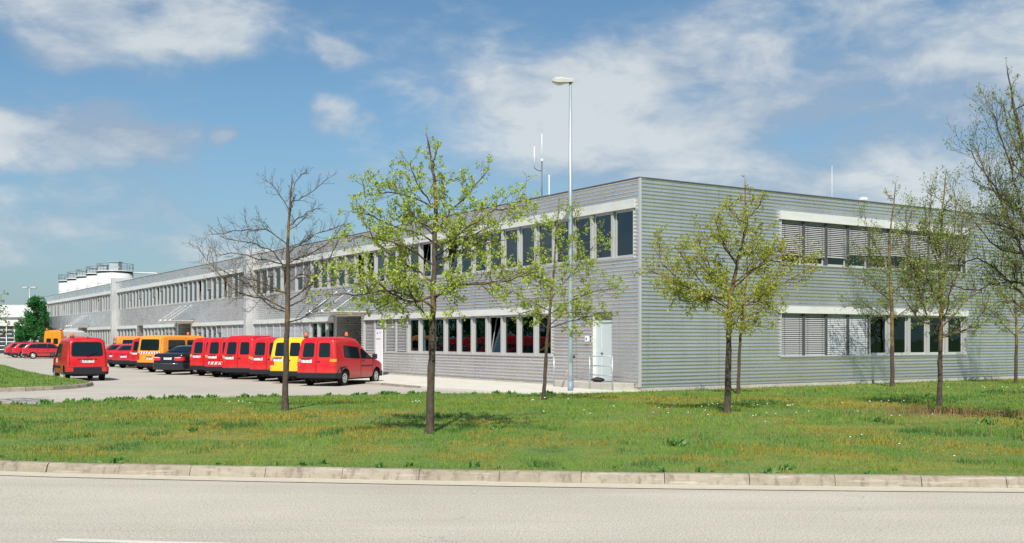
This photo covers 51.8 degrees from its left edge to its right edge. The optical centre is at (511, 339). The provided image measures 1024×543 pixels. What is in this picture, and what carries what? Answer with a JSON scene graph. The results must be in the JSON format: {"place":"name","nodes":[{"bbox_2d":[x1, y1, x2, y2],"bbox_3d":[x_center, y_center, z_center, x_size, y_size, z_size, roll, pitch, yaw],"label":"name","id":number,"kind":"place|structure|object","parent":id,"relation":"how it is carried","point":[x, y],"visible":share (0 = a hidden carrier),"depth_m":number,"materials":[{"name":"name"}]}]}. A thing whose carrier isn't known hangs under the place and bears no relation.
{"place":"outdoors","nodes":[
{"label":"outdoors","id":0,"kind":"place"},
{"bbox_2d":[0,365,87,387],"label":"grass island","id":1,"kind":"structure","parent":0,"point":[25,381],"depth_m":41.27,"materials":[{"name":"plant"}]},
{"bbox_2d":[0,353,489,401],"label":"yard","id":2,"kind":"structure","parent":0,"point":[127,381],"depth_m":38.85,"materials":[{"name":"grey asphalt"}]},
{"bbox_2d":[0,290,14,348],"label":"young tree","id":3,"kind":"object","parent":2,"relation":"on","point":[4,332],"visible":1,"depth_m":27.99,"materials":[{"name":"green plant"}]},
{"bbox_2d":[4,342,20,356],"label":"estate car","id":4,"kind":"object","parent":2,"relation":"on","point":[8,350],"visible":0.25,"depth_m":100.27,"materials":[{"name":"paint"}]},
{"bbox_2d":[0,305,46,352],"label":"gate hall","id":5,"kind":"structure","parent":2,"relation":"on","point":[15,312],"depth_m":128.20,"materials":[{"name":"grey"}]},
{"bbox_2d":[12,342,36,357],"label":"estate car","id":6,"kind":"object","parent":2,"relation":"on","point":[17,349],"visible":0.35,"depth_m":98.38,"materials":[{"name":"paint"}]},
{"bbox_2d":[12,294,55,341],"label":"round tree","id":7,"kind":"object","parent":2,"relation":"on","point":[36,306],"visible":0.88,"depth_m":107.41,"materials":[{"name":"green plant"}]},
{"bbox_2d":[22,342,57,358],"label":"estate car","id":8,"kind":"object","parent":2,"relation":"on","point":[42,349],"visible":0.55,"depth_m":93.50,"materials":[{"name":"paint"}]},
{"bbox_2d":[0,364,93,391],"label":"island kerb","id":9,"kind":"structure","parent":2,"relation":"on","point":[41,388],"depth_m":36.06,"materials":[{"name":"concrete"}]},
{"bbox_2d":[44,329,88,357],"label":"roof van","id":10,"kind":"object","parent":2,"relation":"on","point":[55,337],"visible":0.17,"depth_m":98.29,"materials":[{"name":"orange paint"}]},
{"bbox_2d":[50,331,108,379],"bbox_3d":[-18.653,0.695,45.394,2.021,2.103,4.078,0,0,-32],"label":"compact van","id":11,"kind":"object","parent":2,"relation":"on","point":[80,356],"visible":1,"depth_m":43.84,"materials":[{"name":"red paint"}]},
{"bbox_2d":[106,343,132,366],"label":"estate car","id":12,"kind":"object","parent":2,"relation":"on","point":[111,349],"visible":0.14,"depth_m":65.89,"materials":[{"name":"paint"}]},
{"bbox_2d":[113,336,141,343],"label":"transporter van","id":13,"kind":"object","parent":2,"relation":"on","point":[122,339],"visible":0.12,"depth_m":74.62,"materials":[{"name":"orange paint"}]},
{"bbox_2d":[112,343,144,367],"bbox_3d":[-22.524,0.989,65.209,2.127,1.514,4.522,0,0,20],"label":"estate car","id":14,"kind":"object","parent":2,"relation":"on","point":[121,355],"visible":0.33,"depth_m":63.28,"materials":[{"name":"paint"}]},
{"bbox_2d":[129,338,143,368],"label":"delivery van","id":15,"kind":"object","parent":2,"relation":"on","point":[133,352],"visible":0.12,"depth_m":60.21,"materials":[{"name":"paint"}]},
{"bbox_2d":[136,332,204,371],"bbox_3d":[-17.882,0.683,57.178,2.262,2.125,4.830,0,0,27],"label":"transporter van","id":16,"kind":"object","parent":2,"relation":"on","point":[150,347],"visible":0.34,"depth_m":55.24,"materials":[{"name":"orange paint"}]},
{"bbox_2d":[153,345,196,373],"bbox_3d":[-15.969,1.022,53.644,2.183,1.449,4.876,0,0,21],"label":"saloon car","id":17,"kind":"object","parent":2,"relation":"on","point":[175,359],"visible":0.35,"depth_m":51.52,"materials":[{"name":"black paint"}]},
{"bbox_2d":[189,337,228,375],"bbox_3d":[-13.821,0.827,51.636,2.033,1.839,4.274,0,0,20],"label":"delivery van","id":18,"kind":"object","parent":2,"relation":"on","point":[198,353],"visible":0.24,"depth_m":49.83,"materials":[{"name":"red paint"}]},
{"bbox_2d":[204,337,245,376],"bbox_3d":[-12.604,0.827,49.733,2.033,1.839,4.274,0,0,18],"label":"delivery van","id":19,"kind":"object","parent":2,"relation":"on","point":[214,354],"visible":0.23,"depth_m":47.88,"materials":[{"name":"red paint"}]},
{"bbox_2d":[53,357,420,387],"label":"pavement kerb","id":20,"kind":"structure","parent":2,"relation":"on","point":[384,384],"depth_m":39.71,"materials":[{"name":"concrete"}]},
{"bbox_2d":[222,335,271,378],"bbox_3d":[-11.136,0.783,47.507,2.034,1.925,4.274,0,0,20],"label":"delivery van","id":21,"kind":"object","parent":2,"relation":"on","point":[236,357],"visible":0.34,"depth_m":45.63,"materials":[{"name":"red paint"}]},
{"bbox_2d":[249,337,294,380],"bbox_3d":[-9.424,0.827,45.194,2.033,1.839,4.274,0,0,18],"label":"delivery van","id":22,"kind":"object","parent":2,"relation":"on","point":[261,352],"visible":0.3,"depth_m":43.34,"materials":[{"name":"red paint"}]},
{"bbox_2d":[269,337,316,382],"bbox_3d":[-8.032,0.827,43.063,2.032,1.839,4.274,0,0,21],"label":"delivery van","id":23,"kind":"object","parent":2,"relation":"on","point":[276,361],"visible":0.26,"depth_m":41.23,"materials":[{"name":"yellow paint"}]},
{"bbox_2d":[296,332,382,385],"bbox_3d":[-6.564,0.739,40.904,2.033,2.013,4.274,0,0,19],"label":"delivery van","id":24,"kind":"object","parent":2,"relation":"on","point":[342,361],"visible":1,"depth_m":39.17,"materials":[{"name":"red paint"}]},
{"bbox_2d":[349,374,638,393],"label":"pavement","id":25,"kind":"structure","parent":0,"point":[484,386],"depth_m":38.19,"materials":[{"name":"grey concrete"}]},
{"bbox_2d":[375,329,382,370],"bbox_3d":[-6.192,0.625,49.002,0.360,2.150,0.120,0,0,-14],"label":"sign totem","id":26,"kind":"object","parent":25,"relation":"on","point":[379,343],"visible":0.77,"depth_m":48.96,"materials":[{"name":"grey metal"}]},
{"bbox_2d":[552,77,572,390],"bbox_3d":[1.653,-3.354,34.300,0.684,10.308,0.300,0,0,0],"label":"street lamp","id":27,"kind":"object","parent":25,"relation":"on","point":[560,80],"visible":0.9,"depth_m":34.25,"materials":[{"name":"grey metal"}]},
{"bbox_2d":[0,460,1023,542],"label":"road","id":28,"kind":"structure","parent":0,"point":[38,509],"depth_m":10.58,"materials":[{"name":"grey asphalt"}]},
{"bbox_2d":[55,538,215,542],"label":"road marking","id":29,"kind":"object","parent":28,"relation":"on","point":[104,540],"visible":1,"depth_m":9.09,"materials":[{"name":"paint"}]},
{"bbox_2d":[0,460,1023,487],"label":"kerb","id":30,"kind":"structure","parent":28,"relation":"on","point":[785,479],"depth_m":12.86,"materials":[{"name":"concrete"}]},
{"bbox_2d":[0,471,1023,491],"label":"gutter","id":31,"kind":"object","parent":28,"relation":"on","point":[744,487],"visible":1,"depth_m":12.63,"materials":[{"name":"grey concrete"}]},
{"bbox_2d":[0,365,1023,475],"bbox_3d":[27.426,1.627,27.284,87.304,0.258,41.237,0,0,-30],"label":"lawn","id":32,"kind":"structure","parent":0,"point":[564,450],"depth_m":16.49,"materials":[{"name":"plant"}]},
{"bbox_2d":[181,166,355,410],"bbox_3d":[-5.299,-1.097,22.740,4.064,5.345,2.942,0,0,0],"label":"young tree","id":33,"kind":"object","parent":32,"relation":"on","point":[285,398],"visible":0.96,"depth_m":22.50,"materials":[{"name":"brown plant"}]},
{"bbox_2d":[306,124,565,433],"bbox_3d":[-1.133,-0.959,16.602,3.893,5.101,2.664,0,0,0],"label":"young tree","id":34,"kind":"object","parent":32,"relation":"on","point":[386,235],"visible":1,"depth_m":16.85,"materials":[{"name":"green plant"}]},
{"bbox_2d":[0,390,999,473],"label":"weeds","id":35,"kind":"object","parent":32,"relation":"on","point":[674,442],"visible":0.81,"depth_m":18.01,"materials":[{"name":"green plant"}]},
{"bbox_2d":[497,198,627,399],"bbox_3d":[1.244,-1.062,27.354,3.384,5.446,3.079,0,0,0],"label":"young tree","id":36,"kind":"object","parent":32,"relation":"on","point":[577,305],"visible":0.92,"depth_m":27.79,"materials":[{"name":"green plant"}]},
{"bbox_2d":[630,174,824,413],"bbox_3d":[4.380,-0.902,21.458,3.849,4.952,3.027,0,0,16],"label":"young tree","id":37,"kind":"object","parent":32,"relation":"on","point":[718,281],"visible":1,"depth_m":21.48,"materials":[{"name":"green plant"}]},
{"bbox_2d":[704,245,789,393],"bbox_3d":[7.432,-0.613,32.551,3.065,4.729,2.126,0,0,-38],"label":"young tree","id":38,"kind":"object","parent":32,"relation":"on","point":[755,319],"visible":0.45,"depth_m":32.49,"materials":[{"name":"green plant"}]},
{"bbox_2d":[583,403,1023,438],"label":"dry stalks","id":39,"kind":"object","parent":32,"relation":"on","point":[927,410],"visible":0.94,"depth_m":20.68,"materials":[{"name":"brown"}]},
{"bbox_2d":[836,176,935,386],"bbox_3d":[13.638,-2.084,38.878,4.087,7.755,3.714,0,0,0],"label":"young tree","id":40,"kind":"object","parent":32,"relation":"on","point":[889,302],"visible":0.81,"depth_m":38.46,"materials":[{"name":"green plant"}]},
{"bbox_2d":[873,159,1000,405],"bbox_3d":[9.966,-1.293,23.889,2.664,5.744,3.994,0,0,0],"label":"young tree","id":41,"kind":"object","parent":32,"relation":"on","point":[939,297],"visible":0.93,"depth_m":24.22,"materials":[{"name":"green plant"}]},
{"bbox_2d":[928,57,1023,316],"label":"young tree","id":42,"kind":"object","parent":32,"relation":"on","point":[1012,205],"visible":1,"depth_m":18.39,"materials":[{"name":"green plant"}]},
{"bbox_2d":[967,233,1023,383],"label":"young tree","id":43,"kind":"object","parent":32,"relation":"on","point":[999,319],"visible":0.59,"depth_m":40.93,"materials":[{"name":"green plant"}]},
{"bbox_2d":[0,0,1023,323],"label":"sky","id":44,"kind":"structure","parent":0,"point":[128,128],"materials":[{"name":"blue"}]},
{"label":"ground","id":45,"kind":"structure","parent":0,"visible":0},
{"bbox_2d":[58,273,76,293],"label":"silo","id":46,"kind":"object","parent":45,"relation":"on","point":[62,286],"visible":0.22,"depth_m":184.94,"materials":[{"name":"grey metal"}]},
{"bbox_2d":[67,270,86,291],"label":"silo","id":47,"kind":"object","parent":45,"relation":"on","point":[71,284],"visible":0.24,"depth_m":178.34,"materials":[{"name":"grey metal"}]},
{"bbox_2d":[75,267,96,289],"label":"silo","id":48,"kind":"object","parent":45,"relation":"on","point":[80,282],"visible":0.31,"depth_m":171.44,"materials":[{"name":"grey metal"}]},
{"bbox_2d":[86,264,107,287],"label":"silo","id":49,"kind":"object","parent":45,"relation":"on","point":[91,279],"visible":0.22,"depth_m":164.61,"materials":[{"name":"grey metal"}]},
{"bbox_2d":[96,261,156,285],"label":"silo","id":50,"kind":"object","parent":45,"relation":"on","point":[114,270],"visible":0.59,"depth_m":158.04,"materials":[{"name":"grey metal"}]},
{"bbox_2d":[47,177,1023,391],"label":"office building","id":51,"kind":"structure","parent":45,"relation":"on","point":[645,341],"depth_m":40.60,"materials":[{"name":"metal"}]},
{"bbox_2d":[192,280,196,301],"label":"window","id":52,"kind":"structure","parent":51,"relation":"in","point":[194,282],"depth_m":78.05,"materials":[{"name":"grey glass"}]},
{"bbox_2d":[216,276,221,298],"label":"window","id":53,"kind":"structure","parent":51,"relation":"in","point":[218,294],"depth_m":73.11,"materials":[{"name":"grey glass"}]},
{"bbox_2d":[267,267,273,293],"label":"window","id":54,"kind":"structure","parent":51,"relation":"in","point":[269,270],"depth_m":64.41,"materials":[{"name":"grey paint"}]},
{"bbox_2d":[274,266,280,292],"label":"window","id":55,"kind":"structure","parent":51,"relation":"in","point":[278,279],"depth_m":63.43,"materials":[{"name":"grey glass"}]},
{"bbox_2d":[290,264,294,291],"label":"window","id":56,"kind":"structure","parent":51,"relation":"in","point":[292,284],"depth_m":61.20,"materials":[{"name":"grey paint"}]},
{"bbox_2d":[294,322,301,336],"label":"window","id":57,"kind":"structure","parent":51,"relation":"in","point":[297,331],"depth_m":60.48,"materials":[{"name":"grey paint"}]},
{"bbox_2d":[295,263,302,290],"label":"window","id":58,"kind":"structure","parent":51,"relation":"in","point":[298,282],"depth_m":60.42,"materials":[{"name":"grey glass"}]},
{"bbox_2d":[310,322,317,336],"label":"window","id":59,"kind":"structure","parent":51,"relation":"in","point":[313,325],"depth_m":58.53,"materials":[{"name":"grey paint"}]},
{"bbox_2d":[318,322,325,336],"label":"window","id":60,"kind":"structure","parent":51,"relation":"in","point":[321,325],"depth_m":57.59,"materials":[{"name":"grey paint"}]},
{"bbox_2d":[319,259,326,288],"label":"window","id":61,"kind":"structure","parent":51,"relation":"in","point":[325,260],"depth_m":57.45,"materials":[{"name":"grey glass"}]},
{"bbox_2d":[326,321,333,336],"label":"window","id":62,"kind":"structure","parent":51,"relation":"in","point":[330,324],"depth_m":56.65,"materials":[{"name":"glass"}]},
{"bbox_2d":[336,256,344,286],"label":"window","id":63,"kind":"structure","parent":51,"relation":"in","point":[341,258],"depth_m":55.42,"materials":[{"name":"grey glass"}]},
{"bbox_2d":[345,255,354,285],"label":"window","id":64,"kind":"structure","parent":51,"relation":"in","point":[348,257],"depth_m":54.45,"materials":[{"name":"grey glass"}]},
{"bbox_2d":[364,320,374,351],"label":"window","id":65,"kind":"structure","parent":51,"relation":"in","point":[369,325],"depth_m":52.39,"materials":[{"name":"grey paint"}]},
{"bbox_2d":[375,250,384,281],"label":"window","id":66,"kind":"structure","parent":51,"relation":"in","point":[378,260],"depth_m":51.55,"materials":[{"name":"grey paint"}]},
{"bbox_2d":[375,319,384,351],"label":"window","id":67,"kind":"structure","parent":51,"relation":"in","point":[377,327],"depth_m":51.18,"materials":[{"name":"grey paint"}]},
{"bbox_2d":[385,319,395,351],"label":"window","id":68,"kind":"structure","parent":51,"relation":"in","point":[390,336],"depth_m":50.41,"materials":[{"name":"grey paint"}]},
{"bbox_2d":[396,319,406,351],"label":"window","id":69,"kind":"structure","parent":51,"relation":"in","point":[401,335],"depth_m":49.46,"materials":[{"name":"grey paint"}]},
{"bbox_2d":[407,244,418,279],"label":"window","id":70,"kind":"structure","parent":51,"relation":"in","point":[414,255],"depth_m":48.52,"materials":[{"name":"grey glass"}]},
{"bbox_2d":[407,318,418,352],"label":"window","id":71,"kind":"structure","parent":51,"relation":"in","point":[413,327],"depth_m":48.52,"materials":[{"name":"grey paint"}]},
{"bbox_2d":[419,318,428,352],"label":"window","id":72,"kind":"structure","parent":51,"relation":"in","point":[423,323],"depth_m":47.70,"materials":[{"name":"grey paint"}]},
{"bbox_2d":[419,242,431,277],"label":"window","id":73,"kind":"structure","parent":51,"relation":"in","point":[421,245],"depth_m":47.74,"materials":[{"name":"grey paint"}]},
{"bbox_2d":[435,317,443,352],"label":"window","id":74,"kind":"structure","parent":51,"relation":"in","point":[439,346],"depth_m":46.44,"materials":[{"name":"grey paint"}]},
{"bbox_2d":[437,240,443,275],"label":"window","id":75,"kind":"structure","parent":51,"relation":"in","point":[439,261],"depth_m":46.37,"materials":[{"name":"glass"}]},
{"bbox_2d":[444,238,457,274],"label":"window","id":76,"kind":"structure","parent":51,"relation":"in","point":[455,259],"depth_m":45.76,"materials":[{"name":"grey paint"}]},
{"bbox_2d":[444,317,457,352],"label":"window","id":77,"kind":"structure","parent":51,"relation":"in","point":[450,324],"depth_m":45.53,"materials":[{"name":"glass"}]},
{"bbox_2d":[458,235,471,273],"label":"window","id":78,"kind":"structure","parent":51,"relation":"in","point":[466,263],"depth_m":44.52,"materials":[{"name":"glass"}]},
{"bbox_2d":[458,316,471,353],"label":"window","id":79,"kind":"structure","parent":51,"relation":"in","point":[464,327],"depth_m":44.52,"materials":[{"name":"grey paint"}]},
{"bbox_2d":[472,316,485,353],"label":"window","id":80,"kind":"structure","parent":51,"relation":"in","point":[478,322],"depth_m":43.55,"materials":[{"name":"glass"}]},
{"bbox_2d":[472,233,486,272],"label":"window","id":81,"kind":"structure","parent":51,"relation":"in","point":[481,235],"depth_m":43.55,"materials":[{"name":"grey paint"}]},
{"bbox_2d":[486,315,500,353],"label":"window","id":82,"kind":"structure","parent":51,"relation":"in","point":[496,344],"depth_m":42.82,"materials":[{"name":"grey paint"}]},
{"bbox_2d":[487,230,501,270],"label":"window","id":83,"kind":"structure","parent":51,"relation":"in","point":[498,261],"depth_m":42.50,"materials":[{"name":"grey paint"}]},
{"bbox_2d":[501,315,517,354],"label":"window","id":84,"kind":"structure","parent":51,"relation":"in","point":[509,329],"depth_m":41.62,"materials":[{"name":"grey paint"}]},
{"bbox_2d":[502,227,517,268],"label":"window","id":85,"kind":"structure","parent":51,"relation":"in","point":[511,246],"depth_m":41.55,"materials":[{"name":"glass"}]},
{"bbox_2d":[518,314,533,354],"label":"window","id":86,"kind":"structure","parent":51,"relation":"in","point":[525,333],"depth_m":40.60,"materials":[{"name":"grey paint"}]},
{"bbox_2d":[518,224,534,266],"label":"window","id":87,"kind":"structure","parent":51,"relation":"in","point":[525,242],"depth_m":40.65,"materials":[{"name":"grey paint"}]},
{"bbox_2d":[534,314,550,355],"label":"window","id":88,"kind":"structure","parent":51,"relation":"in","point":[539,331],"depth_m":39.73,"materials":[{"name":"grey paint"}]},
{"bbox_2d":[535,221,552,264],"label":"window","id":89,"kind":"structure","parent":51,"relation":"in","point":[546,238],"depth_m":39.52,"materials":[{"name":"grey paint"}]},
{"bbox_2d":[553,219,567,263],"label":"window","id":90,"kind":"structure","parent":51,"relation":"in","point":[565,253],"depth_m":38.59,"materials":[{"name":"grey paint"}]},
{"bbox_2d":[572,215,590,261],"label":"window","id":91,"kind":"structure","parent":51,"relation":"in","point":[582,220],"depth_m":37.56,"materials":[{"name":"glass"}]},
{"bbox_2d":[591,212,611,259],"bbox_3d":[3.182,-3.550,36.484,0.200,1.600,1.175,0,0,-33],"label":"window","id":92,"kind":"structure","parent":51,"relation":"in","point":[607,224],"depth_m":36.57,"materials":[{"name":"grey paint"}]},
{"bbox_2d":[596,320,611,380],"bbox_3d":[3.251,0.400,36.476,0.100,2.100,1.100,0,0,-33],"label":"door","id":93,"kind":"structure","parent":51,"relation":"in","point":[604,332],"depth_m":36.56,"materials":[{"name":"grey paint"}]},
{"bbox_2d":[612,209,632,257],"bbox_3d":[3.818,-3.550,35.496,0.200,1.600,1.175,0,0,-33],"label":"window","id":94,"kind":"structure","parent":51,"relation":"in","point":[622,221],"depth_m":35.65,"materials":[{"name":"glass"}]},
{"bbox_2d":[782,220,803,263],"bbox_3d":[10.204,-3.550,38.670,1.223,1.601,0.200,0,0,-33],"label":"window","id":95,"kind":"structure","parent":51,"relation":"in","point":[790,228],"depth_m":38.72,"materials":[{"name":"grey"}]},
{"bbox_2d":[782,313,803,355],"bbox_3d":[10.204,-0.170,38.670,1.223,1.561,0.200,0,0,-33],"label":"window","id":96,"kind":"structure","parent":51,"relation":"in","point":[792,323],"depth_m":38.70,"materials":[{"name":"grey metal"}]},
{"bbox_2d":[804,221,825,265],"bbox_3d":[11.234,-3.550,39.332,1.223,1.601,0.200,0,0,-33],"label":"window","id":97,"kind":"structure","parent":51,"relation":"in","point":[816,232],"depth_m":39.36,"materials":[{"name":"grey metal"}]},
{"bbox_2d":[804,313,825,355],"bbox_3d":[11.234,-0.170,39.332,1.223,1.561,0.200,0,0,-33],"label":"window","id":98,"kind":"structure","parent":51,"relation":"in","point":[814,324],"depth_m":39.33,"materials":[{"name":"grey"}]},
{"bbox_2d":[826,223,847,266],"bbox_3d":[12.263,-3.550,39.994,1.223,1.601,0.200,0,0,-33],"label":"window","id":99,"kind":"structure","parent":51,"relation":"in","point":[836,247],"depth_m":40.01,"materials":[{"name":"grey"}]},
{"bbox_2d":[826,314,847,354],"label":"window","id":100,"kind":"structure","parent":51,"relation":"in","point":[836,324],"depth_m":39.98,"materials":[{"name":"grey"}]},
{"bbox_2d":[848,225,868,267],"bbox_3d":[13.292,-3.550,40.654,1.223,1.601,0.200,0,0,-33],"label":"window","id":101,"kind":"structure","parent":51,"relation":"in","point":[852,230],"depth_m":40.67,"materials":[{"name":"grey"}]},
{"bbox_2d":[848,314,868,354],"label":"window","id":102,"kind":"structure","parent":51,"relation":"in","point":[858,327],"depth_m":40.63,"materials":[{"name":"grey"}]},
{"bbox_2d":[869,227,889,268],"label":"window","id":103,"kind":"structure","parent":51,"relation":"in","point":[885,231],"depth_m":41.39,"materials":[{"name":"grey"}]},
{"bbox_2d":[869,315,889,354],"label":"window","id":104,"kind":"structure","parent":51,"relation":"in","point":[879,332],"depth_m":41.42,"materials":[{"name":"glass"}]},
{"bbox_2d":[890,229,908,269],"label":"window","id":105,"kind":"structure","parent":51,"relation":"in","point":[895,258],"depth_m":41.99,"materials":[{"name":"grey metal"}]},
{"bbox_2d":[894,315,908,353],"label":"window","id":106,"kind":"structure","parent":51,"relation":"in","point":[901,324],"depth_m":42.15,"materials":[{"name":"grey paint"}]},
{"bbox_2d":[909,231,928,270],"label":"window","id":107,"kind":"structure","parent":51,"relation":"in","point":[921,247],"depth_m":42.70,"materials":[{"name":"grey metal"}]},
{"bbox_2d":[909,315,928,353],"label":"window","id":108,"kind":"structure","parent":51,"relation":"in","point":[918,341],"depth_m":42.73,"materials":[{"name":"grey paint"}]},
{"bbox_2d":[929,234,946,271],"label":"window","id":109,"kind":"structure","parent":51,"relation":"in","point":[933,234],"depth_m":43.31,"materials":[{"name":"grey glass"}]},
{"bbox_2d":[929,316,946,353],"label":"window","id":110,"kind":"structure","parent":51,"relation":"in","point":[933,339],"depth_m":43.33,"materials":[{"name":"grey paint"}]},
{"bbox_2d":[947,235,964,272],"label":"window","id":111,"kind":"structure","parent":51,"relation":"in","point":[951,265],"depth_m":44.01,"materials":[{"name":"grey glass"}]},
{"bbox_2d":[947,316,964,353],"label":"window","id":112,"kind":"structure","parent":51,"relation":"in","point":[957,345],"depth_m":44.08,"materials":[{"name":"glass"}]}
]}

